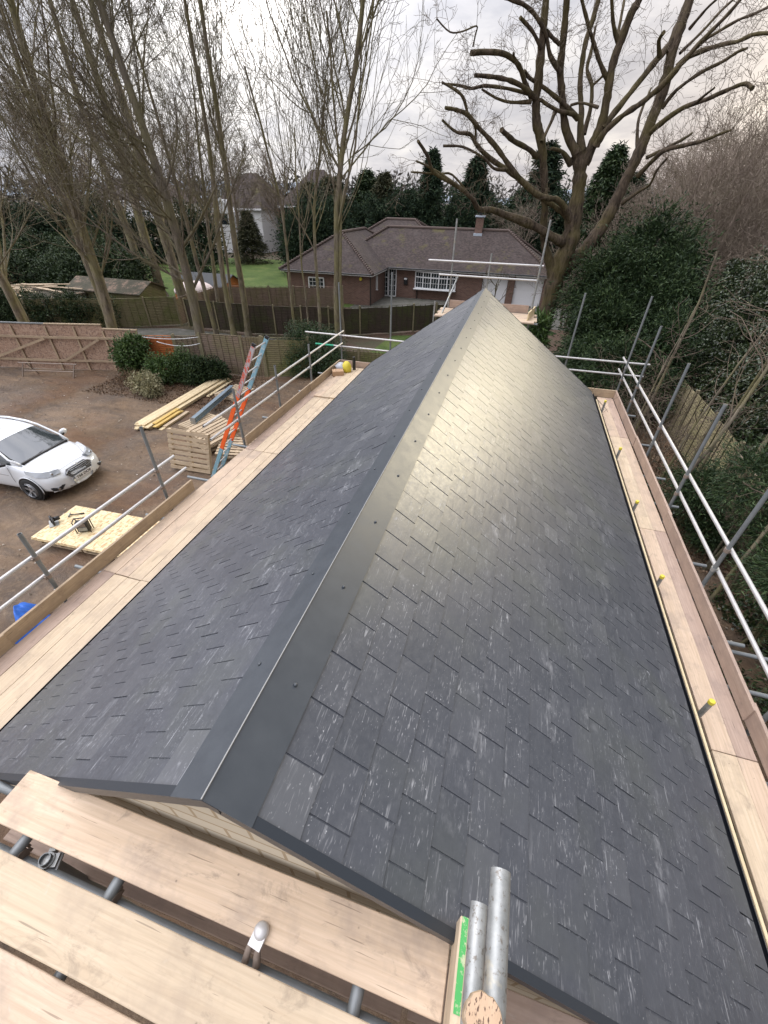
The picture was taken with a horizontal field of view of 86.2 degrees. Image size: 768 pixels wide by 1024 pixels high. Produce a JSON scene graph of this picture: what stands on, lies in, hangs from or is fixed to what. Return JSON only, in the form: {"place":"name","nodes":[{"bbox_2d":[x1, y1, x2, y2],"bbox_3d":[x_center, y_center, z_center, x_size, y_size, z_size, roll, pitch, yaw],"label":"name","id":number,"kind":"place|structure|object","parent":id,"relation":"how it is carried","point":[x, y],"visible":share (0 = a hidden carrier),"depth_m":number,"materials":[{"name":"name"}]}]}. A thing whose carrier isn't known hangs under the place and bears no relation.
{"place":"outdoors","nodes":[
{"label":"outdoors","id":0,"kind":"place"},
{"bbox_2d":[64,276,167,299],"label":"garden shed","id":1,"kind":"structure","parent":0,"point":[123,288],"depth_m":25.20,"materials":[{"name":"wood"}]},
{"bbox_2d":[10,255,353,306],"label":"lawn","id":2,"kind":"structure","parent":0,"point":[264,275],"depth_m":41.37,"materials":[{"name":"green plant"}]},
{"bbox_2d":[0,68,94,218],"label":"bare tree","id":3,"kind":"object","parent":2,"relation":"on","point":[25,133],"visible":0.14,"depth_m":39.06,"materials":[{"name":"brown plant"}]},
{"bbox_2d":[0,224,163,282],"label":"garden shrubs","id":4,"kind":"object","parent":2,"relation":"on","point":[61,241],"visible":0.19,"depth_m":35.48,"materials":[{"name":"green plant"}]},
{"bbox_2d":[1,0,185,296],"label":"bare tree","id":5,"kind":"object","parent":2,"relation":"on","point":[158,276],"visible":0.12,"depth_m":28.02,"materials":[{"name":"brown plant"}]},
{"bbox_2d":[196,110,263,253],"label":"bare tree","id":6,"kind":"object","parent":2,"relation":"on","point":[245,199],"visible":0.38,"depth_m":45.63,"materials":[{"name":"brown plant"}]},
{"bbox_2d":[230,209,272,264],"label":"conifer","id":7,"kind":"object","parent":2,"relation":"on","point":[250,232],"visible":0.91,"depth_m":46.72,"materials":[{"name":"green plant"}]},
{"bbox_2d":[270,184,359,275],"bbox_3d":[-7.073,-26.823,40.367,10.240,8.760,7.595,11,38,12],"label":"evergreen tree","id":8,"kind":"object","parent":2,"relation":"on","point":[323,231],"visible":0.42,"depth_m":38.76,"materials":[{"name":"green plant"}]},
{"bbox_2d":[212,173,282,252],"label":"house","id":9,"kind":"structure","parent":0,"point":[264,227],"depth_m":55.76,"materials":[{"name":"white"}]},
{"bbox_2d":[0,287,767,1023],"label":"slate roofed garage","id":10,"kind":"structure","parent":0,"point":[386,633],"depth_m":2.62,"materials":[{"name":"grey stone"}]},
{"bbox_2d":[0,361,767,1023],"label":"yard soil","id":11,"kind":"structure","parent":0,"point":[42,401],"depth_m":11.63,"materials":[{"name":"soil"}]},
{"bbox_2d":[0,416,101,499],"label":"parked car","id":12,"kind":"object","parent":11,"relation":"on","point":[37,463],"visible":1,"depth_m":10.64,"materials":[{"name":"white paint"}]},
{"bbox_2d":[0,321,146,370],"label":"site hoarding","id":13,"kind":"object","parent":11,"relation":"on","point":[82,345],"visible":0.86,"depth_m":17.82,"materials":[{"name":"brown wood"}]},
{"bbox_2d":[83,550,117,558],"bbox_3d":[-5.926,0.611,9.322,1.150,0.143,1.100,9,38,10],"label":"pallet","id":14,"kind":"object","parent":11,"relation":"on","point":[89,552],"visible":0.03,"depth_m":9.00,"materials":[{"name":"brown wood"}]},
{"bbox_3d":[-6.508,0.441,9.385,2.440,0.018,1.220,9,38,10],"label":"strand board sheet","id":15,"kind":"object","parent":14,"relation":"on","visible":0},
{"bbox_2d":[31,538,118,556],"bbox_3d":[-6.512,0.432,9.365,2.440,0.018,1.220,9,38,10],"label":"strand board sheet","id":16,"kind":"object","parent":15,"relation":"on","point":[67,546],"visible":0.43,"depth_m":8.94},
{"bbox_2d":[32,538,100,552],"bbox_3d":[-6.497,0.413,9.360,2.440,0.018,1.220,9,38,10],"label":"strand board sheet","id":17,"kind":"object","parent":16,"relation":"on","point":[66,545],"visible":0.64,"depth_m":8.95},
{"bbox_2d":[31,506,159,555],"bbox_3d":[-6.503,0.397,9.350,2.440,0.018,1.220,9,38,10],"label":"strand board sheet","id":18,"kind":"object","parent":17,"relation":"on","point":[101,520],"visible":0.57,"depth_m":9.31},
{"bbox_2d":[107,329,152,377],"bbox_3d":[-10.684,-6.628,17.339,1.795,2.119,1.564,-6,38,-10],"label":"laurel shrub","id":19,"kind":"object","parent":11,"relation":"on","point":[125,347],"visible":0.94,"depth_m":17.02,"materials":[{"name":"green plant"}]},
{"bbox_2d":[123,367,164,398],"bbox_3d":[-9.396,-5.105,16.117,1.746,1.090,1.423,11,38,12],"label":"variegated shrub","id":20,"kind":"object","parent":11,"relation":"on","point":[149,386],"visible":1,"depth_m":15.95,"materials":[{"name":"green plant"}]},
{"bbox_2d":[140,343,193,385],"bbox_3d":[-8.918,-6.128,17.068,2.571,1.603,1.603,-6,38,-9],"label":"green shrub","id":21,"kind":"object","parent":11,"relation":"on","point":[157,363],"visible":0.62,"depth_m":16.84,"materials":[{"name":"green plant"}]},
{"bbox_2d":[0,282,343,611],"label":"scaffold","id":22,"kind":"object","parent":11,"relation":"on","point":[35,557],"visible":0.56,"depth_m":6.60,"materials":[{"name":"metal"}]},
{"bbox_2d":[0,570,114,675],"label":"scaffold board","id":23,"kind":"object","parent":22,"relation":"on","point":[26,644],"visible":1,"depth_m":5.27,"materials":[{"name":"brown wood"}]},
{"bbox_2d":[0,574,126,694],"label":"scaffold board","id":24,"kind":"object","parent":22,"relation":"on","point":[22,665],"visible":1,"depth_m":5.12,"materials":[{"name":"brown wood"}]},
{"bbox_2d":[0,578,139,715],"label":"scaffold board","id":25,"kind":"object","parent":22,"relation":"on","point":[11,695],"visible":0.97,"depth_m":4.99,"materials":[{"name":"brown wood"}]},
{"bbox_2d":[0,581,147,728],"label":"scaffold board","id":26,"kind":"object","parent":22,"relation":"on","point":[8,714],"visible":0.52,"depth_m":4.86,"materials":[{"name":"brown wood"}]},
{"bbox_2d":[0,480,194,644],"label":"toe board","id":27,"kind":"object","parent":22,"relation":"attached to","point":[24,624],"visible":1,"depth_m":5.84,"materials":[{"name":"brown wood"}]},
{"bbox_2d":[104,449,252,573],"bbox_3d":[-3.480,-0.232,7.473,0.224,0.040,3.845,11,38,12],"label":"scaffold board","id":28,"kind":"object","parent":22,"relation":"on","point":[116,565],"visible":1,"depth_m":7.03,"materials":[{"name":"brown wood"}]},
{"bbox_2d":[116,451,261,577],"bbox_3d":[-3.263,-0.188,7.424,0.223,0.043,3.845,11,38,12],"label":"scaffold board","id":29,"kind":"object","parent":22,"relation":"on","point":[130,567],"visible":0.97,"depth_m":6.98,"materials":[{"name":"brown wood"}]},
{"bbox_2d":[129,452,270,580],"bbox_3d":[-3.048,-0.146,7.370,0.224,0.040,3.845,11,38,12],"label":"scaffold board","id":30,"kind":"object","parent":22,"relation":"on","point":[152,562],"visible":0.99,"depth_m":6.91,"materials":[{"name":"brown wood"}]},
{"bbox_2d":[142,454,277,581],"bbox_3d":[-2.829,-0.109,7.327,0.224,0.042,3.845,11,38,12],"label":"scaffold board","id":31,"kind":"object","parent":22,"relation":"on","point":[171,555],"visible":0.52,"depth_m":6.87,"materials":[{"name":"brown wood"}]},
{"bbox_2d":[244,383,310,444],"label":"toe board","id":32,"kind":"object","parent":22,"relation":"on","point":[263,426],"visible":0.97,"depth_m":10.01,"materials":[{"name":"brown wood"}]},
{"bbox_2d":[82,375,269,410],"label":"leaf litter","id":33,"kind":"object","parent":11,"relation":"on","point":[165,385],"visible":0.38,"depth_m":16.62,"materials":[{"name":"brown plant"}]},
{"bbox_2d":[166,428,212,473],"bbox_3d":[-5.488,-1.724,11.610,1.200,1.150,0.143,10,26,4],"label":"pallet","id":34,"kind":"object","parent":11,"relation":"on","point":[190,465],"visible":0.96,"depth_m":11.54,"materials":[{"name":"brown wood"}]},
{"bbox_2d":[177,354,231,386],"bbox_3d":[-7.567,-6.007,17.144,2.231,1.392,1.415,-15,40,-20],"label":"green shrub","id":35,"kind":"object","parent":11,"relation":"on","point":[204,369],"visible":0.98,"depth_m":16.95,"materials":[{"name":"green plant"}]},
{"bbox_2d":[197,332,265,376],"bbox_3d":[-6.555,-6.804,17.789,2.841,1.740,0.159,6,38,6],"label":"panel fence","id":36,"kind":"object","parent":11,"relation":"on","point":[232,351],"visible":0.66,"depth_m":17.66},
{"bbox_2d":[211,335,268,476],"bbox_3d":[-3.809,-2.551,10.636,2.112,3.830,0.650,6,38,6],"label":"ladder","id":37,"kind":"object","parent":11,"relation":"on","point":[246,371],"visible":0.88,"depth_m":10.33,"materials":[{"name":"orange"}]},
{"bbox_2d":[0,781,510,1023],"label":"scaffold","id":38,"kind":"object","parent":11,"relation":"on","point":[494,955],"visible":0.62,"depth_m":1.61,"materials":[{"name":"metal"}]},
{"bbox_2d":[0,947,141,1023],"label":"scaffold board","id":39,"kind":"object","parent":38,"relation":"on","point":[30,993],"visible":1,"depth_m":1.59,"materials":[{"name":"brown wood"}]},
{"bbox_2d":[0,849,369,1023],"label":"scaffold board","id":40,"kind":"object","parent":38,"relation":"on","point":[150,970],"visible":1,"depth_m":1.68,"materials":[{"name":"brown wood"}]},
{"bbox_2d":[443,916,468,1023],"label":"toe board","id":41,"kind":"object","parent":40,"relation":"on","point":[453,1004],"visible":0.8,"depth_m":1.54,"materials":[{"name":"brown wood"}]},
{"bbox_2d":[3,829,401,1021],"bbox_3d":[-1.048,2.080,2.240,2.400,0.040,0.227,11,38,12],"label":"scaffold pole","id":42,"kind":"object","parent":38,"relation":"on","point":[370,1000],"visible":0.33,"depth_m":2.11,"materials":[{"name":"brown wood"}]},
{"bbox_2d":[0,770,449,1023],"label":"scaffold board","id":43,"kind":"object","parent":38,"relation":"on","point":[397,962],"visible":0.9,"depth_m":1.85,"materials":[{"name":"brown wood"}]},
{"bbox_2d":[241,920,268,969],"bbox_3d":[-0.545,1.835,1.744,0.088,0.119,0.138,11,38,12],"label":"board clip","id":44,"kind":"object","parent":43,"relation":"attached to","point":[258,937],"visible":0.98,"depth_m":1.72,"materials":[{"name":"metal"}]},
{"bbox_2d":[462,990,502,1023],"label":"timber offcut","id":45,"kind":"object","parent":38,"relation":"on","point":[481,1007],"visible":1,"depth_m":0.87,"materials":[{"name":"brown wood"}]},
{"bbox_2d":[407,964,589,1023],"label":"scaffold board","id":46,"kind":"object","parent":38,"relation":"on","point":[521,1009],"visible":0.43,"depth_m":1.91,"materials":[{"name":"brown wood"}]},
{"bbox_2d":[260,336,309,376],"bbox_3d":[-4.193,-6.695,17.729,2.010,1.720,0.094,-1,38,-3],"label":"panel fence","id":47,"kind":"object","parent":11,"relation":"on","point":[273,353],"visible":0.62,"depth_m":17.65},
{"bbox_2d":[280,317,349,379],"bbox_3d":[-3.168,-7.099,17.792,3.847,2.365,1.974,11,38,12],"label":"box hedge","id":48,"kind":"object","parent":11,"relation":"on","point":[331,359],"visible":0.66,"depth_m":17.47,"materials":[{"name":"green plant"}]},
{"bbox_2d":[305,272,649,377],"bbox_3d":[2.417,-4.747,12.945,10.530,4.670,0.122,11,38,12],"label":"scaffold","id":49,"kind":"object","parent":11,"relation":"on","point":[567,357],"visible":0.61,"depth_m":12.09,"materials":[{"name":"metal"}]},
{"bbox_2d":[429,219,551,328],"bbox_3d":[2.855,-5.494,12.823,3.450,6.020,1.045,11,38,12],"label":"scaffold","id":50,"kind":"object","parent":11,"relation":"on","point":[540,266],"visible":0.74,"depth_m":12.01,"materials":[{"name":"metal"}]},
{"bbox_2d":[605,400,751,577],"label":"leaf litter","id":51,"kind":"object","parent":11,"relation":"on","point":[687,548],"visible":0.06,"depth_m":12.11,"materials":[{"name":"brown plant"}]},
{"bbox_2d":[591,324,767,494],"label":"bramble tangle","id":52,"kind":"object","parent":11,"relation":"on","point":[647,413],"visible":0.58,"depth_m":11.60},
{"bbox_2d":[601,296,767,846],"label":"scaffold","id":53,"kind":"object","parent":11,"relation":"on","point":[711,702],"visible":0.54,"depth_m":6.13,"materials":[{"name":"metal"}]},
{"bbox_2d":[609,436,653,529],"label":"scaffold board","id":54,"kind":"object","parent":53,"relation":"on","point":[643,521],"visible":0.91,"depth_m":8.02,"materials":[{"name":"brown wood"}]},
{"bbox_2d":[620,437,665,531],"bbox_3d":[5.171,-0.698,8.322,0.188,0.041,3.570,11,38,12],"label":"scaffold board","id":55,"kind":"object","parent":53,"relation":"on","point":[653,514],"visible":0.97,"depth_m":7.97,"materials":[{"name":"brown wood"}]},
{"bbox_2d":[633,436,671,518],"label":"toe board","id":56,"kind":"object","parent":53,"relation":"on","point":[658,495],"visible":0.96,"depth_m":7.97,"materials":[{"name":"brown wood"}]},
{"bbox_2d":[596,399,767,948],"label":"timber batten","id":57,"kind":"object","parent":53,"relation":"on","point":[752,893],"visible":0.62,"depth_m":3.94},
{"bbox_2d":[639,528,735,755],"bbox_3d":[3.958,1.377,5.577,0.223,0.040,3.695,11,38,12],"label":"scaffold board","id":58,"kind":"object","parent":53,"relation":"on","point":[715,731],"visible":0.98,"depth_m":5.07,"materials":[{"name":"brown wood"}]},
{"bbox_2d":[654,531,756,761],"bbox_3d":[4.155,1.415,5.535,0.188,0.040,3.695,11,38,12],"label":"scaffold board","id":59,"kind":"object","parent":53,"relation":"on","point":[741,744],"visible":0.99,"depth_m":4.99,"materials":[{"name":"brown wood"}]},
{"bbox_2d":[663,511,755,720],"bbox_3d":[4.381,1.116,5.719,0.041,0.223,3.600,11,38,12],"label":"toe board","id":60,"kind":"object","parent":53,"relation":"on","point":[742,697],"visible":1,"depth_m":5.22,"materials":[{"name":"brown wood"}]},
{"bbox_2d":[710,750,767,928],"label":"scaffold board","id":61,"kind":"object","parent":53,"relation":"on","point":[752,838],"visible":1,"depth_m":3.68,"materials":[{"name":"brown wood"}]},
{"bbox_2d":[737,757,767,840],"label":"scaffold board","id":62,"kind":"object","parent":53,"relation":"on","point":[757,786],"visible":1,"depth_m":3.91,"materials":[{"name":"brown wood"}]},
{"bbox_2d":[745,703,767,777],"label":"toe board","id":63,"kind":"object","parent":53,"relation":"on","point":[756,726],"visible":0.88,"depth_m":4.17,"materials":[{"name":"brown wood"}]},
{"bbox_2d":[617,463,767,861],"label":"ground ivy","id":64,"kind":"object","parent":11,"relation":"on","point":[736,621],"visible":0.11,"depth_m":7.97,"materials":[{"name":"green plant"}]},
{"bbox_2d":[651,444,747,562],"bbox_3d":[7.375,-0.218,9.498,2.129,2.586,2.761,-6,38,-9],"label":"feathery conifer","id":65,"kind":"object","parent":11,"relation":"on","point":[695,499],"visible":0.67,"depth_m":9.27,"materials":[{"name":"green plant"}]},
{"bbox_2d":[687,422,767,592],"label":"feathery conifer","id":66,"kind":"object","parent":11,"relation":"on","point":[750,500],"visible":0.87,"depth_m":7.75,"materials":[{"name":"green plant"}]},
{"bbox_2d":[713,519,767,657],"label":"feathery conifer","id":67,"kind":"object","parent":11,"relation":"on","point":[758,630],"visible":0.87,"depth_m":6.80,"materials":[{"name":"green plant"}]},
{"bbox_2d":[0,0,767,197],"label":"sky","id":68,"kind":"structure","parent":0,"point":[493,13],"materials":[{"name":"white"}]},
{"bbox_2d":[2,195,767,605],"bbox_3d":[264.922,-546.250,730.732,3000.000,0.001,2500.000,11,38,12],"label":"ground","id":69,"kind":"structure","parent":0,"point":[364,343],"depth_m":23.99,"materials":[{"name":"soil"}]},
{"bbox_2d":[0,47,88,323],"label":"bare tree","id":70,"kind":"object","parent":69,"relation":"on","point":[19,312],"visible":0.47,"depth_m":19.49,"materials":[{"name":"brown plant"}]},
{"bbox_2d":[0,283,120,327],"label":"ivy hedge","id":71,"kind":"object","parent":69,"relation":"on","point":[8,315],"visible":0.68,"depth_m":23.25,"materials":[{"name":"green plant"}]},
{"bbox_2d":[0,0,169,327],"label":"bare tree","id":72,"kind":"object","parent":69,"relation":"on","point":[94,270],"visible":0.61,"depth_m":16.81,"materials":[{"name":"brown plant"}]},
{"bbox_2d":[20,296,181,327],"bbox_3d":[-16.319,-11.639,23.942,8.154,1.600,0.278,-6,38,-9],"label":"panel fence","id":73,"kind":"object","parent":69,"relation":"on","point":[147,311],"visible":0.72,"depth_m":24.11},
{"bbox_2d":[0,0,218,298],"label":"bare tree","id":74,"kind":"object","parent":69,"relation":"on","point":[179,287],"visible":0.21,"depth_m":23.26,"materials":[{"name":"brown plant"}]},
{"bbox_2d":[0,237,219,289],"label":"evergreen shrub","id":75,"kind":"object","parent":69,"relation":"on","point":[135,267],"visible":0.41,"depth_m":29.00,"materials":[{"name":"green plant"}]},
{"bbox_2d":[0,186,232,264],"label":"evergreen belt","id":76,"kind":"object","parent":69,"relation":"on","point":[48,227],"visible":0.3,"depth_m":47.04,"materials":[{"name":"green plant"}]},
{"bbox_2d":[0,0,266,345],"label":"bare tree","id":77,"kind":"object","parent":69,"relation":"on","point":[168,215],"visible":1,"depth_m":13.35,"materials":[{"name":"brown plant"}]},
{"bbox_2d":[26,0,269,336],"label":"bare tree","id":78,"kind":"object","parent":69,"relation":"on","point":[218,136],"visible":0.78,"depth_m":17.15,"materials":[{"name":"brown plant"}]},
{"bbox_2d":[108,0,282,302],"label":"bare tree","id":79,"kind":"object","parent":69,"relation":"on","point":[200,167],"visible":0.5,"depth_m":19.64,"materials":[{"name":"brown plant"}]},
{"bbox_2d":[182,298,329,334],"bbox_3d":[-7.452,-11.118,23.534,8.753,1.570,0.681,6,38,7],"label":"panel fence","id":80,"kind":"object","parent":69,"relation":"on","point":[272,319],"visible":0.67,"depth_m":23.38,"materials":[{"name":"wood"}]},
{"bbox_2d":[173,285,343,324],"bbox_3d":[-8.428,-14.443,27.870,10.882,1.540,3.497,-17,41,-22],"label":"panel fence","id":81,"kind":"object","parent":69,"relation":"on","point":[271,296],"visible":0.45,"depth_m":28.29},
{"bbox_2d":[158,0,364,334],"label":"bare tree","id":82,"kind":"object","parent":69,"relation":"on","point":[273,173],"visible":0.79,"depth_m":17.41,"materials":[{"name":"brown plant"}]},
{"bbox_2d":[247,137,300,241],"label":"bare tree","id":83,"kind":"object","parent":69,"relation":"on","point":[263,159],"visible":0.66,"depth_m":48.69,"materials":[{"name":"brown plant"}]},
{"bbox_2d":[181,0,485,345],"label":"corkscrew willow","id":84,"kind":"object","parent":69,"relation":"on","point":[339,198],"visible":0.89,"depth_m":16.67,"materials":[{"name":"plant"}]},
{"bbox_2d":[0,163,766,224],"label":"woodland","id":85,"kind":"object","parent":69,"relation":"on","point":[350,186],"visible":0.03,"depth_m":93.53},
{"bbox_2d":[327,302,447,334],"bbox_3d":[1.841,-11.571,24.408,10.390,1.540,0.333,-8,38,-12],"label":"panel fence","id":86,"kind":"object","parent":69,"relation":"on","point":[410,317],"visible":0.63,"depth_m":23.97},
{"bbox_2d":[278,212,546,307],"bbox_3d":[3.932,-21.514,34.009,19.944,5.915,16.139,11,38,12],"label":"bungalow","id":87,"kind":"object","parent":69,"relation":"on","point":[403,250],"visible":0.85,"depth_m":31.43,"materials":[{"name":"brown ceramic"}]},
{"bbox_2d":[413,271,456,291],"bbox_3d":[3.953,-17.890,31.800,3.320,1.230,0.430,11,38,12],"label":"window","id":88,"kind":"structure","parent":87,"relation":"in","point":[432,281],"depth_m":31.80,"materials":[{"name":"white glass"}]},
{"bbox_2d":[511,277,544,306],"bbox_3d":[10.805,-16.597,30.855,2.030,1.980,0.091,11,38,12],"label":"garage door","id":89,"kind":"structure","parent":87,"relation":"in","point":[522,294],"depth_m":30.87,"materials":[{"name":"white"}]},
{"bbox_2d":[413,145,447,226],"bbox_3d":[4.498,-28.735,40.651,6.215,11.492,6.034,11,38,12],"label":"conifer","id":90,"kind":"object","parent":69,"relation":"on","point":[434,184],"visible":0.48,"depth_m":38.57,"materials":[{"name":"plant"}]},
{"bbox_2d":[289,172,587,281],"bbox_3d":[5.406,-27.413,40.595,32.742,10.143,7.213,11,38,12],"label":"conifer hedge","id":91,"kind":"object","parent":69,"relation":"on","point":[375,213],"visible":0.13,"depth_m":38.65,"materials":[{"name":"green plant"}]},
{"bbox_2d":[456,155,491,225],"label":"conifer","id":92,"kind":"object","parent":69,"relation":"on","point":[478,169],"visible":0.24,"depth_m":38.34,"materials":[{"name":"plant"}]},
{"bbox_2d":[506,138,567,247],"bbox_3d":[14.443,-27.573,39.037,8.484,12.067,8.236,-21,43,-26],"label":"conifer","id":93,"kind":"object","parent":69,"relation":"on","point":[554,164],"visible":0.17,"depth_m":36.37,"materials":[{"name":"plant"}]},
{"bbox_2d":[385,0,767,338],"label":"oak tree","id":94,"kind":"object","parent":69,"relation":"on","point":[571,214],"visible":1,"depth_m":14.46,"materials":[{"name":"brown plant"}]},
{"bbox_2d":[552,140,634,290],"bbox_3d":[17.339,-23.016,33.754,6.642,11.404,6.673,-16,41,-21],"label":"conifer","id":95,"kind":"object","parent":69,"relation":"on","point":[605,179],"visible":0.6,"depth_m":31.51,"materials":[{"name":"plant"}]},
{"bbox_2d":[558,288,720,427],"bbox_3d":[8.765,-5.268,14.736,5.876,4.815,4.396,11,38,12],"label":"yew tree","id":96,"kind":"object","parent":69,"relation":"on","point":[621,346],"visible":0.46,"depth_m":14.03,"materials":[{"name":"green plant"}]},
{"bbox_2d":[542,185,744,396],"bbox_3d":[9.794,-8.181,16.728,7.900,8.206,7.071,-10,39,-14],"label":"yew tree","id":97,"kind":"object","parent":69,"relation":"on","point":[631,274],"visible":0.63,"depth_m":15.65,"materials":[{"name":"green plant"}]},
{"bbox_2d":[623,75,767,263],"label":"woodland tree","id":98,"kind":"object","parent":69,"relation":"on","point":[650,169],"visible":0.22,"depth_m":25.97,"materials":[{"name":"brown plant"}]},
{"bbox_2d":[634,237,763,431],"bbox_3d":[8.652,-4.548,11.957,2.584,5.869,1.778,-14,40,-19],"label":"sapling","id":99,"kind":"object","parent":69,"relation":"on","point":[678,344],"visible":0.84,"depth_m":11.64,"materials":[{"name":"brown plant"}]},
{"bbox_2d":[653,369,745,490],"bbox_3d":[9.849,-3.111,13.393,0.094,1.780,7.290,11,38,12],"label":"panel fence","id":100,"kind":"object","parent":69,"relation":"on","point":[707,426],"visible":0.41,"depth_m":12.64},
{"bbox_2d":[635,122,767,290],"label":"woodland tree","id":101,"kind":"object","parent":69,"relation":"on","point":[713,163],"visible":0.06,"depth_m":22.60,"materials":[{"name":"brown plant"}]},
{"bbox_2d":[640,63,767,293],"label":"woodland tree","id":102,"kind":"object","parent":69,"relation":"on","point":[743,197],"visible":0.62,"depth_m":17.86,"materials":[{"name":"brown plant"}]},
{"bbox_2d":[659,244,767,518],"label":"sapling","id":103,"kind":"object","parent":69,"relation":"on","point":[728,424],"visible":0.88,"depth_m":8.01,"materials":[{"name":"brown plant"}]},
{"bbox_2d":[686,244,767,482],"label":"ivy thicket","id":104,"kind":"object","parent":69,"relation":"on","point":[759,296],"visible":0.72,"depth_m":12.66,"materials":[{"name":"green plant"}]},
{"bbox_2d":[351,296,571,329],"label":"driveway","id":105,"kind":"structure","parent":0,"point":[384,301],"depth_m":31.47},
{"label":"meadow","id":106,"kind":"structure","parent":0,"visible":0},
{"bbox_2d":[675,76,767,289],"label":"woodland tree","id":107,"kind":"object","parent":106,"relation":"on","point":[726,149],"visible":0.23,"depth_m":19.77,"materials":[{"name":"brown plant"}]},
{"bbox_2d":[676,167,767,296],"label":"woodland tree","id":108,"kind":"object","parent":106,"relation":"on","point":[751,236],"visible":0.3,"depth_m":18.35,"materials":[{"name":"brown plant"}]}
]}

